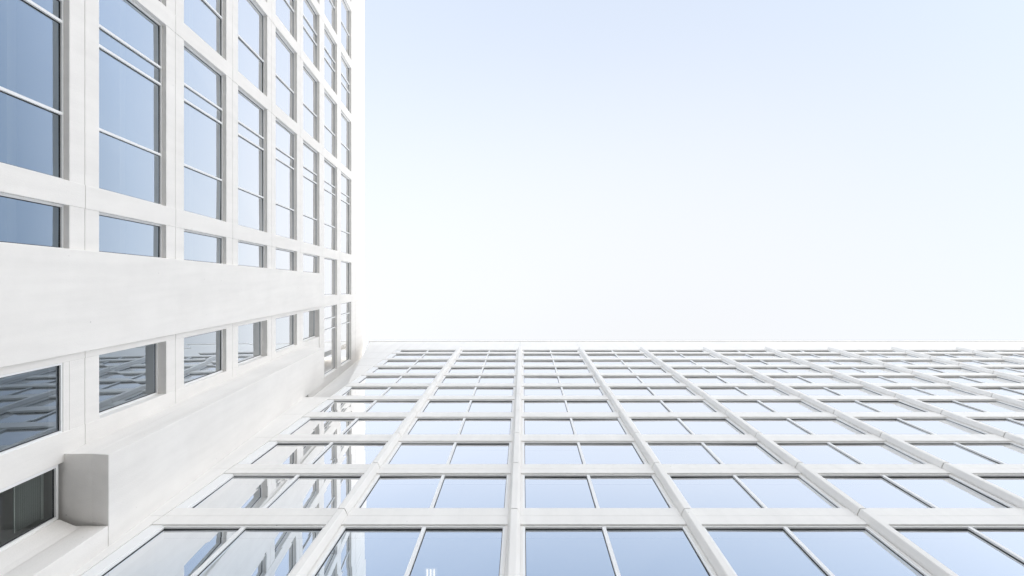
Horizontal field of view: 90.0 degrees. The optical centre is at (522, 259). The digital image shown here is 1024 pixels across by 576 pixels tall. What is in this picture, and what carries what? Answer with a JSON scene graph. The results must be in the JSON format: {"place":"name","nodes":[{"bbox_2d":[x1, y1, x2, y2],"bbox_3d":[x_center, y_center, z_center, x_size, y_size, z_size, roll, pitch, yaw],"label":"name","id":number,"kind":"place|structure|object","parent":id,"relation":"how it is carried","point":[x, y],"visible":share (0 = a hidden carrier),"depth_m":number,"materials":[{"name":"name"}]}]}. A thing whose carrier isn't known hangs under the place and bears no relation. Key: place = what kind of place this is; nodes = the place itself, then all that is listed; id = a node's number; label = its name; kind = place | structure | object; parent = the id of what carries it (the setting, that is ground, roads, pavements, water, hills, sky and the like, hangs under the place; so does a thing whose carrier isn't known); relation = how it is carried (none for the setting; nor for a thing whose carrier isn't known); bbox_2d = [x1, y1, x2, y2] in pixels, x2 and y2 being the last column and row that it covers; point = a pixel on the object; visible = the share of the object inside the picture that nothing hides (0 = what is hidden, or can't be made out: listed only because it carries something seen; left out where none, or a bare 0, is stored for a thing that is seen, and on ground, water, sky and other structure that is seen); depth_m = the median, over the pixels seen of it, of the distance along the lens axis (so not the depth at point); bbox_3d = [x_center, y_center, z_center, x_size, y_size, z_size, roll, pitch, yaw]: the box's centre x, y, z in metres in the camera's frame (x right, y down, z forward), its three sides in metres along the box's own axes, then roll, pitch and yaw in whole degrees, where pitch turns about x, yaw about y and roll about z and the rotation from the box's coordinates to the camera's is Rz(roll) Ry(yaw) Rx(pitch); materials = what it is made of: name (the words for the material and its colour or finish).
{"place":"outdoors","nodes":[
{"label":"outdoors","id":0,"kind":"place"},
{"bbox_2d":[0,0,364,575],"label":"office building","id":1,"kind":"structure","parent":0,"point":[182,244],"depth_m":17.72,"materials":[{"name":"white concrete"}]},
{"bbox_2d":[13,473,43,532],"bbox_3d":[-12.672,6.163,13.105,0.124,0.830,1.325,0,-90,0],"label":"window blind","id":2,"kind":"object","parent":1,"relation":"hanging from","point":[29,501],"depth_m":13.09,"materials":[{"name":"grey fabric"}]},
{"bbox_2d":[0,465,57,551],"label":"window","id":3,"kind":"structure","parent":1,"relation":"in","point":[54,469],"depth_m":13.20,"materials":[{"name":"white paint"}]},
{"bbox_2d":[0,363,62,454],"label":"window","id":4,"kind":"structure","parent":1,"relation":"in","point":[31,401],"depth_m":12.83,"materials":[{"name":"glass"}]},
{"bbox_2d":[0,0,63,178],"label":"window","id":5,"kind":"structure","parent":1,"relation":"in","point":[31,31],"depth_m":13.13,"materials":[{"name":"blue glass"}]},
{"bbox_2d":[0,193,63,247],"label":"window","id":6,"kind":"structure","parent":1,"relation":"in","point":[46,219],"depth_m":13.41,"materials":[{"name":"blue glass"}]},
{"bbox_2d":[99,343,157,414],"bbox_3d":[-12.904,3.777,16.615,0.346,3.170,1.965,0,-90,0],"label":"window","id":7,"kind":"structure","parent":1,"relation":"in","point":[128,376],"depth_m":16.73,"materials":[{"name":"glass"}]},
{"bbox_2d":[99,0,161,204],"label":"window","id":8,"kind":"structure","parent":1,"relation":"in","point":[130,40],"depth_m":16.65,"materials":[{"name":"blue glass"}]},
{"bbox_2d":[99,213,161,257],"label":"window","id":9,"kind":"structure","parent":1,"relation":"in","point":[120,235],"depth_m":16.58,"materials":[{"name":"glass"}]},
{"bbox_2d":[184,44,222,220],"bbox_3d":[-13.081,-4.968,20.875,0.361,3.170,6.615,0,-90,0],"label":"window","id":10,"kind":"structure","parent":1,"relation":"in","point":[203,84],"depth_m":20.95,"materials":[{"name":"blue glass"}]},
{"bbox_2d":[184,0,222,56],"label":"window","id":11,"kind":"structure","parent":1,"relation":"in","point":[204,17],"depth_m":21.32,"materials":[{"name":"glass"}]},
{"bbox_2d":[184,230,222,263],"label":"window","id":12,"kind":"structure","parent":1,"relation":"in","point":[201,247],"depth_m":20.94,"materials":[{"name":"glass"}]},
{"bbox_2d":[184,329,222,384],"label":"window","id":13,"kind":"structure","parent":1,"relation":"in","point":[203,353],"depth_m":20.96,"materials":[{"name":"glass"}]},
{"bbox_2d":[238,321,261,363],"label":"window","id":14,"kind":"structure","parent":1,"relation":"in","point":[249,335],"depth_m":25.46,"materials":[{"name":"glass"}]},
{"bbox_2d":[238,88,263,231],"bbox_3d":[-13.411,-4.723,25.135,0.361,3.170,6.615,0,-90,0],"label":"window","id":15,"kind":"structure","parent":1,"relation":"in","point":[250,114],"depth_m":25.26,"materials":[{"name":"glass"}]},
{"bbox_2d":[238,0,263,93],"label":"window","id":16,"kind":"structure","parent":1,"relation":"in","point":[250,19],"depth_m":25.36,"materials":[{"name":"glass"}]},
{"bbox_2d":[238,240,263,267],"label":"window","id":17,"kind":"structure","parent":1,"relation":"in","point":[249,254],"depth_m":25.27,"materials":[{"name":"glass"}]},
{"bbox_2d":[276,119,293,239],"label":"window","id":18,"kind":"structure","parent":1,"relation":"in","point":[284,137],"depth_m":29.59,"materials":[{"name":"glass"}]},
{"bbox_2d":[276,31,293,119],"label":"window","id":19,"kind":"structure","parent":1,"relation":"in","point":[284,54],"depth_m":29.59,"materials":[{"name":"glass"}]},
{"bbox_2d":[276,0,293,37],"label":"window","id":20,"kind":"structure","parent":1,"relation":"in","point":[284,8],"depth_m":29.89,"materials":[{"name":"glass"}]},
{"bbox_2d":[276,248,293,270],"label":"window","id":21,"kind":"structure","parent":1,"relation":"in","point":[284,258],"depth_m":29.59,"materials":[{"name":"glass"}]},
{"bbox_2d":[276,315,293,350],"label":"window","id":22,"kind":"structure","parent":1,"relation":"in","point":[284,325],"depth_m":29.61,"materials":[{"name":"glass"}]},
{"bbox_2d":[303,310,314,340],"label":"window","id":23,"kind":"structure","parent":1,"relation":"in","point":[308,317],"depth_m":34.08,"materials":[{"name":"glass"}]},
{"bbox_2d":[303,142,316,245],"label":"window","id":24,"kind":"structure","parent":1,"relation":"in","point":[309,155],"depth_m":33.85,"materials":[{"name":"glass"}]},
{"bbox_2d":[303,65,316,140],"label":"window","id":25,"kind":"structure","parent":1,"relation":"in","point":[309,82],"depth_m":33.84,"materials":[{"name":"blue glass"}]},
{"bbox_2d":[303,0,316,67],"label":"window","id":26,"kind":"structure","parent":1,"relation":"in","point":[309,15],"depth_m":33.85,"materials":[{"name":"blue glass"}]},
{"bbox_2d":[303,253,316,272],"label":"window","id":27,"kind":"structure","parent":1,"relation":"in","point":[309,261],"depth_m":33.86,"materials":[{"name":"glass"}]},
{"bbox_2d":[324,159,334,249],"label":"window","id":28,"kind":"structure","parent":1,"relation":"in","point":[329,170],"depth_m":38.25,"materials":[{"name":"glass"}]},
{"bbox_2d":[324,91,334,156],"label":"window","id":29,"kind":"structure","parent":1,"relation":"in","point":[329,106],"depth_m":38.24,"materials":[{"name":"glass"}]},
{"bbox_2d":[324,27,334,91],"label":"window","id":30,"kind":"structure","parent":1,"relation":"in","point":[329,46],"depth_m":38.24,"materials":[{"name":"blue glass"}]},
{"bbox_2d":[324,0,334,30],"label":"window","id":31,"kind":"structure","parent":1,"relation":"in","point":[329,5],"depth_m":38.48,"materials":[{"name":"glass"}]},
{"bbox_2d":[324,258,334,295],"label":"window","id":32,"kind":"structure","parent":1,"relation":"in","point":[329,264],"depth_m":38.24,"materials":[{"name":"glass"}]},
{"bbox_2d":[324,305,334,374],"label":"window","id":33,"kind":"structure","parent":1,"relation":"in","point":[329,311],"depth_m":38.24,"materials":[{"name":"glass"}]},
{"bbox_2d":[341,173,349,253],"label":"window","id":34,"kind":"structure","parent":1,"relation":"in","point":[345,182],"depth_m":42.70,"materials":[{"name":"glass"}]},
{"bbox_2d":[341,112,349,169],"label":"window","id":35,"kind":"structure","parent":1,"relation":"in","point":[345,124],"depth_m":42.69,"materials":[{"name":"glass"}]},
{"bbox_2d":[341,55,349,111],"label":"window","id":36,"kind":"structure","parent":1,"relation":"in","point":[345,70],"depth_m":42.69,"materials":[{"name":"glass"}]},
{"bbox_2d":[341,0,349,56],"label":"window","id":37,"kind":"structure","parent":1,"relation":"in","point":[345,13],"depth_m":42.69,"materials":[{"name":"blue glass"}]},
{"bbox_2d":[341,261,349,294],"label":"window","id":38,"kind":"structure","parent":1,"relation":"in","point":[345,266],"depth_m":42.70,"materials":[{"name":"glass"}]},
{"bbox_2d":[341,302,349,364],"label":"window","id":39,"kind":"structure","parent":1,"relation":"in","point":[345,307],"depth_m":42.69,"materials":[{"name":"glass"}]},
{"bbox_2d":[365,0,1023,349],"label":"sky","id":40,"kind":"structure","parent":0,"point":[536,170],"materials":[{"name":"white"}]},
{"bbox_3d":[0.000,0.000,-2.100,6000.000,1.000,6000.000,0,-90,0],"label":"ground","id":41,"kind":"structure","parent":0,"visible":0},
{"bbox_2d":[70,341,1023,575],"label":"office building","id":42,"kind":"structure","parent":41,"relation":"on","point":[642,458],"depth_m":18.59,"materials":[{"name":"grey concrete"}]},
{"bbox_2d":[97,526,324,575],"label":"window","id":43,"kind":"structure","parent":42,"relation":"in","point":[171,550],"depth_m":13.59,"materials":[{"name":"glass"}]},
{"bbox_2d":[189,474,362,507],"bbox_3d":[-8.045,7.747,17.090,4.710,2.580,0.115,0,-90,0],"label":"window","id":44,"kind":"structure","parent":42,"relation":"in","point":[239,490],"depth_m":17.16,"materials":[{"name":"glass"}]},
{"bbox_2d":[248,442,386,463],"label":"window","id":45,"kind":"structure","parent":42,"relation":"in","point":[280,452],"depth_m":20.54,"materials":[{"name":"clear glass"}]},
{"bbox_2d":[288,418,404,433],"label":"window","id":46,"kind":"structure","parent":42,"relation":"in","point":[311,425],"depth_m":23.86,"materials":[{"name":"glass"}]},
{"bbox_2d":[318,400,417,411],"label":"window","id":47,"kind":"structure","parent":42,"relation":"in","point":[336,405],"depth_m":27.13,"materials":[{"name":"blue glass"}]},
{"bbox_2d":[341,387,427,394],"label":"window","id":48,"kind":"structure","parent":42,"relation":"in","point":[353,390],"depth_m":30.19,"materials":[{"name":"blue glass"}]},
{"bbox_2d":[357,376,435,382],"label":"window","id":49,"kind":"structure","parent":42,"relation":"in","point":[367,379],"depth_m":33.20,"materials":[{"name":"blue glass"}]},
{"bbox_2d":[371,367,442,372],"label":"window","id":50,"kind":"structure","parent":42,"relation":"in","point":[380,369],"depth_m":35.94,"materials":[{"name":"glass"}]},
{"bbox_2d":[311,526,504,575],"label":"window","id":51,"kind":"structure","parent":42,"relation":"in","point":[357,550],"depth_m":13.60,"materials":[{"name":"glass"}]},
{"bbox_2d":[382,360,447,364],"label":"window","id":52,"kind":"structure","parent":42,"relation":"in","point":[389,362],"depth_m":38.72,"materials":[{"name":"glass"}]},
{"bbox_2d":[391,354,452,357],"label":"window","id":53,"kind":"structure","parent":42,"relation":"in","point":[396,355],"depth_m":41.14,"materials":[{"name":"glass"}]},
{"bbox_2d":[357,474,508,507],"bbox_3d":[-2.843,7.747,17.090,4.655,2.580,0.115,0,-90,0],"label":"window","id":54,"kind":"structure","parent":42,"relation":"in","point":[387,490],"depth_m":17.15,"materials":[{"name":"glass"}]},
{"bbox_2d":[386,442,510,463],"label":"window","id":55,"kind":"structure","parent":42,"relation":"in","point":[406,452],"depth_m":20.53,"materials":[{"name":"glass"}]},
{"bbox_2d":[406,418,511,433],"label":"window","id":56,"kind":"structure","parent":42,"relation":"in","point":[420,425],"depth_m":23.85,"materials":[{"name":"glass"}]},
{"bbox_2d":[421,400,512,411],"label":"window","id":57,"kind":"structure","parent":42,"relation":"in","point":[432,405],"depth_m":27.13,"materials":[{"name":"glass"}]},
{"bbox_2d":[433,387,513,394],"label":"window","id":58,"kind":"structure","parent":42,"relation":"in","point":[440,390],"depth_m":30.20,"materials":[{"name":"blue glass"}]},
{"bbox_2d":[441,376,514,382],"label":"window","id":59,"kind":"structure","parent":42,"relation":"in","point":[447,379],"depth_m":33.24,"materials":[{"name":"blue glass"}]},
{"bbox_2d":[447,367,515,372],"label":"window","id":60,"kind":"structure","parent":42,"relation":"in","point":[453,369],"depth_m":35.95,"materials":[{"name":"blue glass"}]},
{"bbox_2d":[453,360,515,364],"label":"window","id":61,"kind":"structure","parent":42,"relation":"in","point":[457,362],"depth_m":38.73,"materials":[{"name":"glass"}]},
{"bbox_2d":[457,354,516,357],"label":"window","id":62,"kind":"structure","parent":42,"relation":"in","point":[460,355],"depth_m":41.16,"materials":[{"name":"glass"}]},
{"bbox_2d":[523,354,581,357],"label":"window","id":63,"kind":"structure","parent":42,"relation":"in","point":[524,355],"depth_m":41.16,"materials":[{"name":"glass"}]},
{"bbox_2d":[523,360,585,364],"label":"window","id":64,"kind":"structure","parent":42,"relation":"in","point":[525,362],"depth_m":38.74,"materials":[{"name":"glass"}]},
{"bbox_2d":[523,367,590,372],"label":"window","id":65,"kind":"structure","parent":42,"relation":"in","point":[525,369],"depth_m":35.94,"materials":[{"name":"blue glass"}]},
{"bbox_2d":[523,376,596,382],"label":"window","id":66,"kind":"structure","parent":42,"relation":"in","point":[526,379],"depth_m":33.23,"materials":[{"name":"blue glass"}]},
{"bbox_2d":[523,387,603,394],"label":"window","id":67,"kind":"structure","parent":42,"relation":"in","point":[526,390],"depth_m":30.19,"materials":[{"name":"blue glass"}]},
{"bbox_2d":[523,400,614,411],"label":"window","id":68,"kind":"structure","parent":42,"relation":"in","point":[528,405],"depth_m":27.12,"materials":[{"name":"glass"}]},
{"bbox_2d":[523,418,627,433],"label":"window","id":69,"kind":"structure","parent":42,"relation":"in","point":[530,425],"depth_m":23.86,"materials":[{"name":"clear glass"}]},
{"bbox_2d":[523,442,645,463],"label":"window","id":70,"kind":"structure","parent":42,"relation":"in","point":[533,452],"depth_m":20.53,"materials":[{"name":"glass"}]},
{"bbox_2d":[523,474,672,507],"bbox_3d":[2.333,7.747,17.090,4.655,2.580,0.115,0,-90,0],"label":"window","id":71,"kind":"structure","parent":42,"relation":"in","point":[539,490],"depth_m":17.15,"materials":[{"name":"glass"}]},
{"bbox_2d":[587,354,648,357],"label":"window","id":72,"kind":"structure","parent":42,"relation":"in","point":[589,355],"depth_m":41.15,"materials":[{"name":"glass"}]},
{"bbox_2d":[523,526,713,575],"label":"window","id":73,"kind":"structure","parent":42,"relation":"in","point":[547,550],"depth_m":13.58,"materials":[{"name":"glass"}]},
{"bbox_2d":[591,360,657,364],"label":"window","id":74,"kind":"structure","parent":42,"relation":"in","point":[595,362],"depth_m":38.71,"materials":[{"name":"glass"}]},
{"bbox_2d":[595,367,667,372],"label":"window","id":75,"kind":"structure","parent":42,"relation":"in","point":[600,369],"depth_m":35.95,"materials":[{"name":"glass"}]},
{"bbox_2d":[602,376,680,382],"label":"window","id":76,"kind":"structure","parent":42,"relation":"in","point":[608,379],"depth_m":33.20,"materials":[{"name":"blue glass"}]},
{"bbox_2d":[609,387,695,394],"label":"window","id":77,"kind":"structure","parent":42,"relation":"in","point":[615,390],"depth_m":30.22,"materials":[{"name":"blue glass"}]},
{"bbox_2d":[618,400,717,411],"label":"window","id":78,"kind":"structure","parent":42,"relation":"in","point":[628,405],"depth_m":27.11,"materials":[{"name":"blue glass"}]},
{"bbox_2d":[654,354,716,357],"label":"window","id":79,"kind":"structure","parent":42,"relation":"in","point":[657,355],"depth_m":41.14,"materials":[{"name":"glass"}]},
{"bbox_2d":[630,418,745,433],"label":"window","id":80,"kind":"structure","parent":42,"relation":"in","point":[643,425],"depth_m":23.87,"materials":[{"name":"blue glass"}]},
{"bbox_2d":[662,360,730,364],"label":"window","id":81,"kind":"structure","parent":42,"relation":"in","point":[669,362],"depth_m":38.73,"materials":[{"name":"blue glass"}]},
{"bbox_2d":[671,367,745,372],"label":"window","id":82,"kind":"structure","parent":42,"relation":"in","point":[679,369],"depth_m":35.94,"materials":[{"name":"blue glass"}]},
{"bbox_2d":[646,442,784,463],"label":"window","id":83,"kind":"structure","parent":42,"relation":"in","point":[665,452],"depth_m":20.53,"materials":[{"name":"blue glass"}]},
{"bbox_2d":[684,376,765,382],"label":"window","id":84,"kind":"structure","parent":42,"relation":"in","point":[694,379],"depth_m":33.24,"materials":[{"name":"blue glass"}]},
{"bbox_2d":[699,387,789,394],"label":"window","id":85,"kind":"structure","parent":42,"relation":"in","point":[709,390],"depth_m":30.20,"materials":[{"name":"blue glass"}]},
{"bbox_2d":[668,474,841,507],"bbox_3d":[7.550,7.747,17.090,4.740,2.580,0.115,0,-90,0],"label":"window","id":86,"kind":"structure","parent":42,"relation":"in","point":[698,490],"depth_m":17.15,"materials":[{"name":"blue glass"}]},
{"bbox_2d":[735,360,802,364],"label":"window","id":87,"kind":"structure","parent":42,"relation":"in","point":[745,362],"depth_m":38.71,"materials":[{"name":"blue glass"}]},
{"bbox_2d":[717,400,823,411],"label":"window","id":88,"kind":"structure","parent":42,"relation":"in","point":[733,405],"depth_m":27.11,"materials":[{"name":"blue glass"}]},
{"bbox_2d":[749,367,823,372],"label":"window","id":89,"kind":"structure","parent":42,"relation":"in","point":[760,369],"depth_m":35.95,"materials":[{"name":"blue glass"}]},
{"bbox_2d":[742,418,866,433],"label":"window","id":90,"kind":"structure","parent":42,"relation":"in","point":[764,425],"depth_m":23.86,"materials":[{"name":"blue glass"}]},
{"bbox_2d":[768,376,850,382],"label":"window","id":91,"kind":"structure","parent":42,"relation":"in","point":[783,379],"depth_m":33.21,"materials":[{"name":"blue glass"}]},
{"bbox_2d":[703,526,928,575],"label":"window","id":92,"kind":"structure","parent":42,"relation":"in","point":[748,550],"depth_m":13.59,"materials":[{"name":"glass"}]},
{"bbox_2d":[791,387,882,394],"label":"window","id":93,"kind":"structure","parent":42,"relation":"in","point":[806,390],"depth_m":30.21,"materials":[{"name":"blue glass"}]},
{"bbox_2d":[807,360,875,364],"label":"window","id":94,"kind":"structure","parent":42,"relation":"in","point":[820,362],"depth_m":38.72,"materials":[{"name":"blue glass"}]},
{"bbox_2d":[775,442,926,463],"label":"window","id":95,"kind":"structure","parent":42,"relation":"in","point":[806,452],"depth_m":20.53,"materials":[{"name":"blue glass"}]},
{"bbox_2d":[826,367,902,372],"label":"window","id":96,"kind":"structure","parent":42,"relation":"in","point":[840,369],"depth_m":35.94,"materials":[{"name":"blue glass"}]},
{"bbox_2d":[819,400,928,411],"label":"window","id":97,"kind":"structure","parent":42,"relation":"in","point":[842,405],"depth_m":27.13,"materials":[{"name":"blue glass"}]},
{"bbox_2d":[852,376,936,382],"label":"window","id":98,"kind":"structure","parent":42,"relation":"in","point":[871,379],"depth_m":33.21,"materials":[{"name":"blue glass"}]},
{"bbox_2d":[879,360,949,364],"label":"window","id":99,"kind":"structure","parent":42,"relation":"in","point":[896,362],"depth_m":38.71,"materials":[{"name":"glass"}]},
{"bbox_2d":[819,474,1013,507],"bbox_3d":[12.865,7.747,17.090,4.850,2.580,0.115,0,-90,0],"label":"window","id":100,"kind":"structure","parent":42,"relation":"in","point":[869,490],"depth_m":17.17,"materials":[{"name":"blue glass"}]},
{"bbox_2d":[856,418,987,433],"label":"window","id":101,"kind":"structure","parent":42,"relation":"in","point":[888,425],"depth_m":23.85,"materials":[{"name":"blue glass"}]},
{"bbox_2d":[883,387,976,394],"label":"window","id":102,"kind":"structure","parent":42,"relation":"in","point":[902,390],"depth_m":30.19,"materials":[{"name":"blue glass"}]},
{"bbox_2d":[904,367,982,372],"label":"window","id":103,"kind":"structure","parent":42,"relation":"in","point":[920,369],"depth_m":35.94,"materials":[{"name":"blue glass"}]},
{"bbox_2d":[891,526,1023,575],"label":"window","id":104,"kind":"structure","parent":42,"relation":"in","point":[965,550],"depth_m":13.86,"materials":[{"name":"blue glass"}]},
{"bbox_2d":[907,442,1023,463],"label":"window","id":105,"kind":"structure","parent":42,"relation":"in","point":[951,452],"depth_m":20.73,"materials":[{"name":"blue glass"}]},
{"bbox_2d":[919,400,1023,411],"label":"window","id":106,"kind":"structure","parent":42,"relation":"in","point":[950,405],"depth_m":27.13,"materials":[{"name":"blue glass"}]},
{"bbox_2d":[936,376,1023,382],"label":"window","id":107,"kind":"structure","parent":42,"relation":"in","point":[959,379],"depth_m":33.22,"materials":[{"name":"blue glass"}]},
{"bbox_2d":[953,360,1023,364],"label":"window","id":108,"kind":"structure","parent":42,"relation":"in","point":[972,362],"depth_m":38.72,"materials":[{"name":"glass"}]},
{"bbox_2d":[970,418,1023,433],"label":"window","id":109,"kind":"structure","parent":42,"relation":"in","point":[1011,425],"depth_m":24.29,"materials":[{"name":"blue glass"}]},
{"bbox_2d":[974,474,1023,497],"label":"window","id":110,"kind":"structure","parent":42,"relation":"in","point":[1014,483],"depth_m":17.95,"materials":[{"name":"blue glass"}]},
{"bbox_2d":[975,387,1023,394],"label":"window","id":111,"kind":"structure","parent":42,"relation":"in","point":[998,390],"depth_m":30.44,"materials":[{"name":"blue glass"}]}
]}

